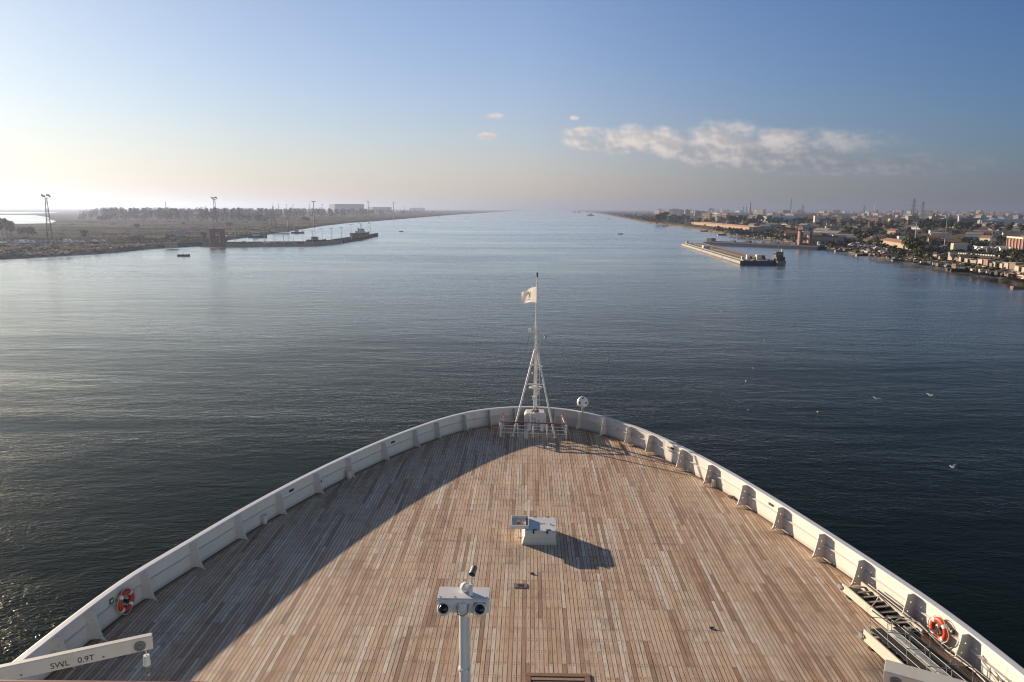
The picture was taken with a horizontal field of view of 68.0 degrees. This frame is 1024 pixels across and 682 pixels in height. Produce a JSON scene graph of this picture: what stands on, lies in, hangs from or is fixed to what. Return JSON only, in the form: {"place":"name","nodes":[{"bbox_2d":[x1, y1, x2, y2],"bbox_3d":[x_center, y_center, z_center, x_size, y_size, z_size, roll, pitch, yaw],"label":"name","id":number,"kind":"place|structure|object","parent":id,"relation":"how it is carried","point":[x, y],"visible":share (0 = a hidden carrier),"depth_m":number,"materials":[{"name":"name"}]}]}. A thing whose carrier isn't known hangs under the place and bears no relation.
{"place":"outdoors","nodes":[
{"label":"outdoors","id":0,"kind":"place"},
{"bbox_2d":[0,215,54,223],"bbox_3d":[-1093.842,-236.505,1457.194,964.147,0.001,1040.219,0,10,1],"label":"lagoon water","id":1,"kind":"structure","parent":0,"point":[24,219],"depth_m":1306.64,"materials":[{"name":"liquid"}]},
{"bbox_2d":[0,212,55,213],"bbox_3d":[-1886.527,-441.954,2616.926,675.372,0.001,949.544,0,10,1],"label":"lagoon water","id":2,"kind":"structure","parent":0,"point":[22,212],"depth_m":2817.37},
{"bbox_2d":[0,208,519,259],"bbox_3d":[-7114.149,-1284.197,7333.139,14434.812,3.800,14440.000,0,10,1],"label":"bank ground","id":3,"kind":"structure","parent":0,"point":[60,215],"depth_m":849.98,"materials":[{"name":"soil"}]},
{"bbox_2d":[0,220,14,236],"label":"tree","id":4,"kind":"object","parent":3,"relation":"on","point":[8,224],"visible":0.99,"depth_m":551.11,"materials":[{"name":"green plant"}]},
{"bbox_2d":[21,226,34,237],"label":"tree","id":5,"kind":"object","parent":3,"relation":"on","point":[26,229],"visible":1,"depth_m":531.27,"materials":[{"name":"green plant"}]},
{"bbox_2d":[41,194,55,257],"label":"light mast","id":6,"kind":"object","parent":3,"relation":"on","point":[42,195],"visible":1,"depth_m":340.76,"materials":[{"name":"metal"}]},
{"bbox_2d":[127,235,140,241],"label":"brown hut","id":7,"kind":"object","parent":3,"relation":"on","point":[134,238],"visible":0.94,"depth_m":474.94,"materials":[{"name":"red brick"}]},
{"bbox_2d":[0,217,278,254],"bbox_3d":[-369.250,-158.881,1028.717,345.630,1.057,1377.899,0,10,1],"label":"shore debris","id":8,"kind":"object","parent":3,"relation":"on","point":[45,252],"visible":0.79,"depth_m":431.66,"materials":[{"name":"stone"}]},
{"bbox_2d":[164,242,177,247],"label":"quay hut","id":9,"kind":"object","parent":3,"relation":"on","point":[171,244],"visible":1,"depth_m":438.25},
{"bbox_2d":[178,229,185,236],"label":"tower house","id":10,"kind":"structure","parent":3,"relation":"on","point":[181,232],"depth_m":567.29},
{"bbox_2d":[211,197,218,240],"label":"light mast","id":11,"kind":"object","parent":3,"relation":"on","point":[213,199],"visible":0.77,"depth_m":481.87,"materials":[{"name":"metal"}]},
{"bbox_2d":[0,216,432,253],"bbox_3d":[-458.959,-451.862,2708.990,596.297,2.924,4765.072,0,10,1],"label":"scrub vegetation","id":12,"kind":"object","parent":3,"relation":"on","point":[38,244],"visible":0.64,"depth_m":568.07,"materials":[{"name":"green plant"}]},
{"bbox_2d":[208,228,225,246],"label":"canal portal","id":13,"kind":"object","parent":3,"relation":"on","point":[212,237],"visible":1,"depth_m":456.99,"materials":[{"name":"concrete"}]},
{"bbox_2d":[236,214,245,222],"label":"tree","id":14,"kind":"object","parent":3,"relation":"on","point":[239,216],"visible":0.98,"depth_m":1069.81,"materials":[{"name":"green plant"}]},
{"bbox_2d":[78,206,464,220],"bbox_3d":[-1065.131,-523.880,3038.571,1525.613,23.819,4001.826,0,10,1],"label":"plantation woods","id":15,"kind":"object","parent":3,"relation":"on","point":[160,213],"visible":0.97,"depth_m":1306.93,"materials":[{"name":"green plant"}]},
{"bbox_2d":[272,227,289,232],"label":"basin hut","id":16,"kind":"object","parent":3,"relation":"on","point":[280,229],"visible":0.96,"depth_m":724.09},
{"bbox_2d":[329,204,363,213],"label":"hall","id":17,"kind":"structure","parent":3,"relation":"on","point":[345,206],"depth_m":2676.98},
{"bbox_2d":[369,207,391,212],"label":"flat building","id":18,"kind":"structure","parent":3,"relation":"on","point":[380,208],"depth_m":3186.36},
{"bbox_2d":[410,208,424,211],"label":"distant building","id":19,"kind":"structure","parent":3,"relation":"on","point":[416,209],"depth_m":4803.21,"materials":[{"name":"concrete"}]},
{"bbox_2d":[0,210,1023,667],"bbox_3d":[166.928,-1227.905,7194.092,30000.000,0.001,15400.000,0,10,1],"label":"canal water","id":20,"kind":"structure","parent":0,"point":[154,404],"depth_m":111.23,"materials":[{"name":"liquid"}]},
{"bbox_2d":[248,233,266,237],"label":"motor boat","id":21,"kind":"object","parent":20,"relation":"on","point":[257,236],"visible":0.76,"depth_m":612.22,"materials":[{"name":"grey paint"}]},
{"bbox_2d":[200,233,377,246],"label":"breakwater","id":22,"kind":"object","parent":20,"relation":"in","point":[306,243],"visible":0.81,"depth_m":486.26,"materials":[{"name":"concrete"}]},
{"bbox_2d":[306,237,325,240],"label":"motor boat","id":23,"kind":"object","parent":20,"relation":"on","point":[315,238],"visible":0.59,"depth_m":540.27,"materials":[{"name":"grey metal"}]},
{"bbox_2d":[350,225,368,235],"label":"tugboat","id":24,"kind":"object","parent":20,"relation":"on","point":[358,232],"visible":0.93,"depth_m":668.39,"materials":[{"name":"grey metal"}]},
{"bbox_2d":[13,406,1023,681],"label":"cruise ship","id":25,"kind":"object","parent":20,"relation":"on","point":[665,560],"visible":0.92,"depth_m":24.75,"materials":[{"name":"brown wood"}]},
{"bbox_2d":[0,633,152,680],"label":"davit","id":26,"kind":"object","parent":25,"relation":"on","point":[15,670],"visible":1,"depth_m":15.03,"materials":[{"name":"paint"}]},
{"bbox_2d":[0,680,205,681],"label":"teak handrail","id":27,"kind":"object","parent":25,"relation":"on","point":[85,681],"visible":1,"depth_m":12.96,"materials":[{"name":"brown wood"}]},
{"bbox_2d":[117,587,135,614],"bbox_3d":[-11.534,7.755,22.674,0.162,0.827,0.827,2,10,11],"label":"lifebuoy","id":28,"kind":"object","parent":25,"relation":"on","point":[129,601],"visible":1,"depth_m":22.62,"materials":[{"name":"plastic"}]},
{"bbox_2d":[437,565,489,681],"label":"camera post","id":29,"kind":"object","parent":25,"relation":"on","point":[464,599],"visible":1,"depth_m":8.95,"materials":[{"name":"metal"}]},
{"bbox_2d":[511,515,528,536],"bbox_3d":[0.286,6.949,28.121,0.647,0.661,0.938,0,10,1],"label":"raised tray","id":30,"kind":"object","parent":25,"relation":"on","point":[518,522],"visible":1,"depth_m":28.12,"materials":[{"name":"white paint"}]},
{"bbox_2d":[514,583,526,587],"bbox_3d":[0.276,7.894,24.526,0.430,0.028,0.290,0,10,1],"label":"deck socket","id":31,"kind":"object","parent":25,"relation":"on","point":[520,585],"visible":1,"depth_m":24.51,"materials":[{"name":"grey metal"}]},
{"bbox_2d":[510,272,556,437],"bbox_3d":[1.200,0.680,40.917,2.497,8.668,2.577,0,10,1],"label":"foremast","id":32,"kind":"object","parent":25,"relation":"on","point":[535,414],"visible":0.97,"depth_m":41.41,"materials":[{"name":"metal"}]},
{"bbox_2d":[522,287,535,302],"bbox_3d":[0.906,-2.472,40.721,0.774,0.880,0.126,0,10,-4],"label":"flag","id":33,"kind":"object","parent":32,"relation":"attached to","point":[529,295],"visible":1,"depth_m":40.74,"materials":[{"name":"white fabric"}]},
{"bbox_2d":[500,412,566,438],"bbox_3d":[1.148,4.577,41.202,3.592,0.852,2.224,0,10,1],"label":"mast railing","id":34,"kind":"object","parent":25,"relation":"on","point":[547,426],"visible":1,"depth_m":40.31,"materials":[{"name":"metal"}]},
{"bbox_2d":[522,516,556,544],"bbox_3d":[1.006,6.997,28.094,1.270,0.581,1.339,0,10,1],"label":"deck locker","id":35,"kind":"object","parent":25,"relation":"on","point":[541,531],"visible":1,"depth_m":27.50,"materials":[{"name":"metal"}]},
{"bbox_2d":[525,673,590,681],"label":"deck hatch","id":36,"kind":"object","parent":25,"relation":"on","point":[554,677],"visible":1,"depth_m":19.72,"materials":[{"name":"brown wood"}]},
{"bbox_2d":[576,396,588,411],"bbox_3d":[3.883,3.481,41.789,0.720,0.901,0.547,0,10,1],"label":"searchlight","id":37,"kind":"object","parent":25,"relation":"on","point":[582,402],"visible":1,"depth_m":41.58,"materials":[{"name":"white paint"}]},
{"bbox_2d":[838,581,922,637],"bbox_3d":[11.045,8.037,22.906,0.780,0.395,3.009,-1,10,-9],"label":"gangway","id":38,"kind":"object","parent":25,"relation":"on","point":[867,598],"visible":0.83,"depth_m":22.96,"materials":[{"name":"paint"}]},
{"bbox_2d":[858,610,991,681],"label":"gangway","id":39,"kind":"object","parent":25,"relation":"on","point":[904,644],"visible":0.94,"depth_m":20.30,"materials":[{"name":"paint"}]},
{"bbox_2d":[883,659,966,681],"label":"davit","id":40,"kind":"object","parent":25,"relation":"on","point":[893,671],"visible":1,"depth_m":15.42,"materials":[{"name":"paint"}]},
{"bbox_2d":[928,614,948,643],"bbox_3d":[11.960,8.073,21.262,0.162,0.827,0.827,-1,10,-9],"label":"lifebuoy","id":41,"kind":"object","parent":25,"relation":"attached to","point":[935,630],"visible":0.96,"depth_m":21.20,"materials":[{"name":"plastic"}]},
{"bbox_2d":[681,241,774,264],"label":"pontoon barge","id":42,"kind":"object","parent":20,"relation":"on","point":[736,257],"visible":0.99,"depth_m":377.34,"materials":[{"name":"beige paint"}]},
{"bbox_2d":[703,238,826,249],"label":"pontoon barge","id":43,"kind":"object","parent":20,"relation":"on","point":[761,244],"visible":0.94,"depth_m":490.33,"materials":[{"name":"blue paint"}]},
{"bbox_2d":[772,248,785,265],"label":"tugboat","id":44,"kind":"object","parent":20,"relation":"on","point":[778,258],"visible":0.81,"depth_m":333.17,"materials":[{"name":"metal"}]},
{"bbox_2d":[950,264,968,271],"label":"motor boat","id":45,"kind":"object","parent":20,"relation":"on","point":[958,270],"visible":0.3,"depth_m":301.79,"materials":[{"name":"black metal"}]},
{"bbox_2d":[1010,285,1023,288],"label":"motor boat","id":46,"kind":"object","parent":20,"relation":"on","point":[1017,287],"visible":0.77,"depth_m":237.54,"materials":[{"name":"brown wood"}]},
{"bbox_2d":[0,0,1023,211],"label":"sky","id":47,"kind":"structure","parent":0,"point":[650,105],"materials":[{"name":"blue"}]},
{"bbox_2d":[569,210,1023,276],"bbox_3d":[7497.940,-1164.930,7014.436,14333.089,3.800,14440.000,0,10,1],"label":"bank ground","id":48,"kind":"structure","parent":0,"point":[953,238],"depth_m":941.65,"materials":[{"name":"soil"}]},
{"bbox_2d":[703,212,713,220],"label":"town building","id":49,"kind":"structure","parent":48,"relation":"on","point":[707,215],"depth_m":1479.67,"materials":[{"name":"beige paint"}]},
{"bbox_2d":[691,222,757,229],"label":"long warehouse","id":50,"kind":"structure","parent":48,"relation":"on","point":[743,227],"depth_m":939.22,"materials":[{"name":"brown tile"}]},
{"bbox_2d":[721,213,730,221],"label":"town building","id":51,"kind":"structure","parent":48,"relation":"on","point":[724,217],"depth_m":1374.71,"materials":[{"name":"beige brick"}]},
{"bbox_2d":[712,212,748,216],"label":"factory shed","id":52,"kind":"structure","parent":48,"relation":"on","point":[736,213],"depth_m":2002.72,"materials":[{"name":"grey metal"}]},
{"bbox_2d":[752,227,765,231],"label":"tan building","id":53,"kind":"structure","parent":48,"relation":"on","point":[757,229],"depth_m":721.98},
{"bbox_2d":[757,209,765,214],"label":"town building","id":54,"kind":"structure","parent":48,"relation":"on","point":[762,212],"depth_m":3425.97,"materials":[{"name":"beige paint"}]},
{"bbox_2d":[756,216,803,222],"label":"factory hall","id":55,"kind":"structure","parent":48,"relation":"on","point":[788,217],"depth_m":1307.15,"materials":[{"name":"grey concrete"}]},
{"bbox_2d":[784,230,797,237],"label":"tan shed","id":56,"kind":"structure","parent":48,"relation":"on","point":[790,233],"depth_m":605.13,"materials":[{"name":"brown concrete"}]},
{"bbox_2d":[573,210,1021,222],"bbox_3d":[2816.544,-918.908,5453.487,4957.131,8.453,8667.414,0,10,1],"label":"treeline vegetation","id":57,"kind":"object","parent":48,"relation":"on","point":[648,217],"visible":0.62,"depth_m":2127.03,"materials":[{"name":"green plant"}]},
{"bbox_2d":[797,231,812,244],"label":"canal portal","id":58,"kind":"object","parent":48,"relation":"on","point":[800,239],"visible":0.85,"depth_m":473.31,"materials":[{"name":"concrete"}]},
{"bbox_2d":[801,225,817,230],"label":"shed","id":59,"kind":"structure","parent":48,"relation":"on","point":[812,227],"depth_m":809.41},
{"bbox_2d":[607,212,1023,277],"bbox_3d":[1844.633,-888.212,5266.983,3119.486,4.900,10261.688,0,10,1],"label":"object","id":60,"kind":"object","parent":48,"relation":"on","point":[985,242],"visible":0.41,"depth_m":517.50,"materials":[{"name":"green plant"}]},
{"bbox_2d":[783,213,849,216],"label":"orange roofed hall","id":61,"kind":"structure","parent":48,"relation":"on","point":[805,214],"depth_m":2472.63,"materials":[{"name":"tile"}]},
{"bbox_2d":[812,232,821,236],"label":"orange shed","id":62,"kind":"structure","parent":48,"relation":"on","point":[819,234],"depth_m":607.02,"materials":[{"name":"tile"}]},
{"bbox_2d":[814,228,833,231],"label":"shed","id":63,"kind":"structure","parent":48,"relation":"on","point":[819,229],"depth_m":694.49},
{"bbox_2d":[818,215,836,221],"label":"town building","id":64,"kind":"structure","parent":48,"relation":"on","point":[825,216],"depth_m":1336.08,"materials":[{"name":"grey concrete"}]},
{"bbox_2d":[812,236,843,244],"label":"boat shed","id":65,"kind":"object","parent":48,"relation":"on","point":[822,240],"visible":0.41,"depth_m":495.46,"materials":[{"name":"grey metal"}]},
{"bbox_2d":[825,224,838,230],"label":"tan house","id":66,"kind":"structure","parent":48,"relation":"on","point":[834,227],"depth_m":775.42,"materials":[{"name":"paint"}]},
{"bbox_2d":[822,230,843,236],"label":"shed","id":67,"kind":"structure","parent":48,"relation":"on","point":[827,233],"depth_m":608.16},
{"bbox_2d":[833,234,854,237],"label":"shed","id":68,"kind":"structure","parent":48,"relation":"on","point":[843,235],"depth_m":568.43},
{"bbox_2d":[857,233,868,241],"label":"tree","id":69,"kind":"object","parent":48,"relation":"on","point":[861,236],"visible":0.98,"depth_m":487.77,"materials":[{"name":"green plant"}]},
{"bbox_2d":[865,230,875,236],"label":"tree","id":70,"kind":"object","parent":48,"relation":"on","point":[870,233],"visible":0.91,"depth_m":540.64,"materials":[{"name":"green plant"}]},
{"bbox_2d":[724,227,1023,278],"bbox_3d":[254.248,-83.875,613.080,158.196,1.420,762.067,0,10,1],"label":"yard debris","id":71,"kind":"object","parent":48,"relation":"on","point":[1008,272],"visible":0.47,"depth_m":349.56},
{"bbox_2d":[873,239,883,246],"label":"tree","id":72,"kind":"object","parent":48,"relation":"on","point":[877,243],"visible":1,"depth_m":435.08,"materials":[{"name":"green plant"}]},
{"bbox_2d":[888,245,897,252],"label":"tree","id":73,"kind":"object","parent":48,"relation":"on","point":[894,247],"visible":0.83,"depth_m":392.56,"materials":[{"name":"green plant"}]},
{"bbox_2d":[887,228,902,233],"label":"shed","id":74,"kind":"structure","parent":48,"relation":"on","point":[890,230],"depth_m":715.97,"materials":[{"name":"beige concrete"}]},
{"bbox_2d":[897,249,907,254],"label":"tree","id":75,"kind":"object","parent":48,"relation":"on","point":[902,251],"visible":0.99,"depth_m":363.28,"materials":[{"name":"green plant"}]},
{"bbox_2d":[881,238,930,249],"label":"long shed","id":76,"kind":"structure","parent":48,"relation":"on","point":[891,241],"depth_m":448.39,"materials":[{"name":"beige tile"}]},
{"bbox_2d":[901,236,919,256],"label":"tree","id":77,"kind":"object","parent":48,"relation":"on","point":[906,239],"visible":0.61,"depth_m":355.29,"materials":[{"name":"green plant"}]},
{"bbox_2d":[905,215,918,222],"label":"apartment block","id":78,"kind":"structure","parent":48,"relation":"on","point":[914,218],"depth_m":1315.22,"materials":[{"name":"beige paint"}]},
{"bbox_2d":[904,241,925,256],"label":"tree","id":79,"kind":"object","parent":48,"relation":"on","point":[915,244],"visible":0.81,"depth_m":350.63,"materials":[{"name":"green plant"}]},
{"bbox_2d":[917,220,926,231],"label":"tree","id":80,"kind":"object","parent":48,"relation":"on","point":[922,222],"visible":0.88,"depth_m":770.17,"materials":[{"name":"green plant"}]},
{"bbox_2d":[917,245,933,258],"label":"tree","id":81,"kind":"object","parent":48,"relation":"on","point":[921,248],"visible":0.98,"depth_m":338.42,"materials":[{"name":"green plant"}]},
{"bbox_2d":[919,212,935,218],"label":"town building","id":82,"kind":"structure","parent":48,"relation":"on","point":[926,215],"depth_m":1711.08,"materials":[{"name":"grey concrete"}]},
{"bbox_2d":[924,252,932,258],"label":"tree","id":83,"kind":"object","parent":48,"relation":"on","point":[928,255],"visible":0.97,"depth_m":333.01,"materials":[{"name":"green plant"}]},
{"bbox_2d":[927,236,944,241],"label":"shed","id":84,"kind":"structure","parent":48,"relation":"on","point":[932,238],"depth_m":533.52,"materials":[{"name":"brown metal"}]},
{"bbox_2d":[929,215,944,220],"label":"cream apartments","id":85,"kind":"structure","parent":48,"relation":"on","point":[937,217],"depth_m":1423.18,"materials":[{"name":"beige paint"}]},
{"bbox_2d":[929,232,948,237],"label":"shed","id":86,"kind":"structure","parent":48,"relation":"on","point":[945,234],"depth_m":615.93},
{"bbox_2d":[938,221,947,227],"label":"tree","id":87,"kind":"object","parent":48,"relation":"on","point":[941,224],"visible":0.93,"depth_m":769.06,"materials":[{"name":"green plant"}]},
{"bbox_2d":[938,228,952,232],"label":"shed","id":88,"kind":"structure","parent":48,"relation":"on","point":[949,230],"depth_m":752.53,"materials":[{"name":"metal"}]},
{"bbox_2d":[941,217,957,222],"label":"dark block","id":89,"kind":"structure","parent":48,"relation":"on","point":[951,218],"depth_m":1380.02,"materials":[{"name":"grey concrete"}]},
{"bbox_2d":[948,252,958,259],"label":"shore hut","id":90,"kind":"object","parent":48,"relation":"on","point":[951,255],"visible":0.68,"depth_m":333.72,"materials":[{"name":"paint"}]},
{"bbox_2d":[954,221,963,229],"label":"tree","id":91,"kind":"object","parent":48,"relation":"on","point":[958,223],"visible":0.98,"depth_m":769.11,"materials":[{"name":"green plant"}]},
{"bbox_2d":[958,255,969,261],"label":"shore hut","id":92,"kind":"object","parent":48,"relation":"on","point":[962,258],"visible":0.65,"depth_m":320.45,"materials":[{"name":"paint"}]},
{"bbox_2d":[960,217,983,222],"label":"broad block","id":93,"kind":"structure","parent":48,"relation":"on","point":[968,219],"depth_m":1389.47,"materials":[{"name":"concrete"}]},
{"bbox_2d":[965,235,981,240],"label":"shed","id":94,"kind":"structure","parent":48,"relation":"on","point":[975,237],"depth_m":563.06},
{"bbox_2d":[965,232,984,234],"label":"shed","id":95,"kind":"structure","parent":48,"relation":"on","point":[974,233],"depth_m":614.30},
{"bbox_2d":[958,253,1008,256],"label":"road kerb","id":96,"kind":"structure","parent":48,"relation":"on","point":[980,254],"depth_m":375.69,"materials":[{"name":"beige concrete"}]},
{"bbox_2d":[978,235,997,241],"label":"shed","id":97,"kind":"structure","parent":48,"relation":"on","point":[983,238],"depth_m":536.61,"materials":[{"name":"beige tile"}]},
{"bbox_2d":[983,259,993,265],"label":"shore hut","id":98,"kind":"object","parent":48,"relation":"on","point":[986,262],"visible":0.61,"depth_m":296.74,"materials":[{"name":"beige concrete"}]},
{"bbox_2d":[977,219,1000,223],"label":"blue shed","id":99,"kind":"structure","parent":48,"relation":"on","point":[979,221],"depth_m":1309.71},
{"bbox_2d":[989,222,997,246],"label":"light mast","id":100,"kind":"object","parent":48,"relation":"on","point":[992,232],"visible":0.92,"depth_m":440.20,"materials":[{"name":"metal"}]},
{"bbox_2d":[994,249,1008,257],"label":"tree","id":101,"kind":"object","parent":48,"relation":"on","point":[1003,253],"visible":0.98,"depth_m":347.62,"materials":[{"name":"green plant"}]},
{"bbox_2d":[986,248,1016,251],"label":"yard wall","id":102,"kind":"structure","parent":48,"relation":"on","point":[991,249],"depth_m":411.75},
{"bbox_2d":[993,219,1023,223],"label":"cream factory","id":103,"kind":"structure","parent":48,"relation":"on","point":[1008,221],"depth_m":1319.47,"materials":[{"name":"metal"}]},
{"bbox_2d":[1006,236,1023,249],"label":"columned building","id":104,"kind":"structure","parent":48,"relation":"on","point":[1016,242],"depth_m":410.43,"materials":[{"name":"beige concrete"}]},
{"bbox_2d":[1008,262,1022,269],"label":"shore hut","id":105,"kind":"object","parent":48,"relation":"on","point":[1011,265],"visible":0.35,"depth_m":276.51,"materials":[{"name":"beige concrete"}]},
{"bbox_2d":[1010,250,1023,257],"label":"tree","id":106,"kind":"object","parent":48,"relation":"on","point":[1015,252],"visible":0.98,"depth_m":342.35,"materials":[{"name":"green plant"}]},
{"bbox_2d":[1014,265,1021,271],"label":"shore hut","id":107,"kind":"object","parent":48,"relation":"on","point":[1017,268],"visible":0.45,"depth_m":271.31,"materials":[{"name":"beige concrete"}]},
{"bbox_2d":[1013,215,1023,218],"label":"town building","id":108,"kind":"structure","parent":48,"relation":"on","point":[1018,216],"depth_m":1654.89,"materials":[{"name":"grey concrete"}]},
{"bbox_2d":[931,248,993,253],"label":"bank road","id":109,"kind":"structure","parent":0,"point":[961,251],"depth_m":416.51,"materials":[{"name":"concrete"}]},
{"bbox_2d":[950,243,971,250],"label":"lorry","id":110,"kind":"object","parent":109,"relation":"on","point":[959,246],"visible":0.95,"depth_m":412.40,"materials":[{"name":"grey paint"}]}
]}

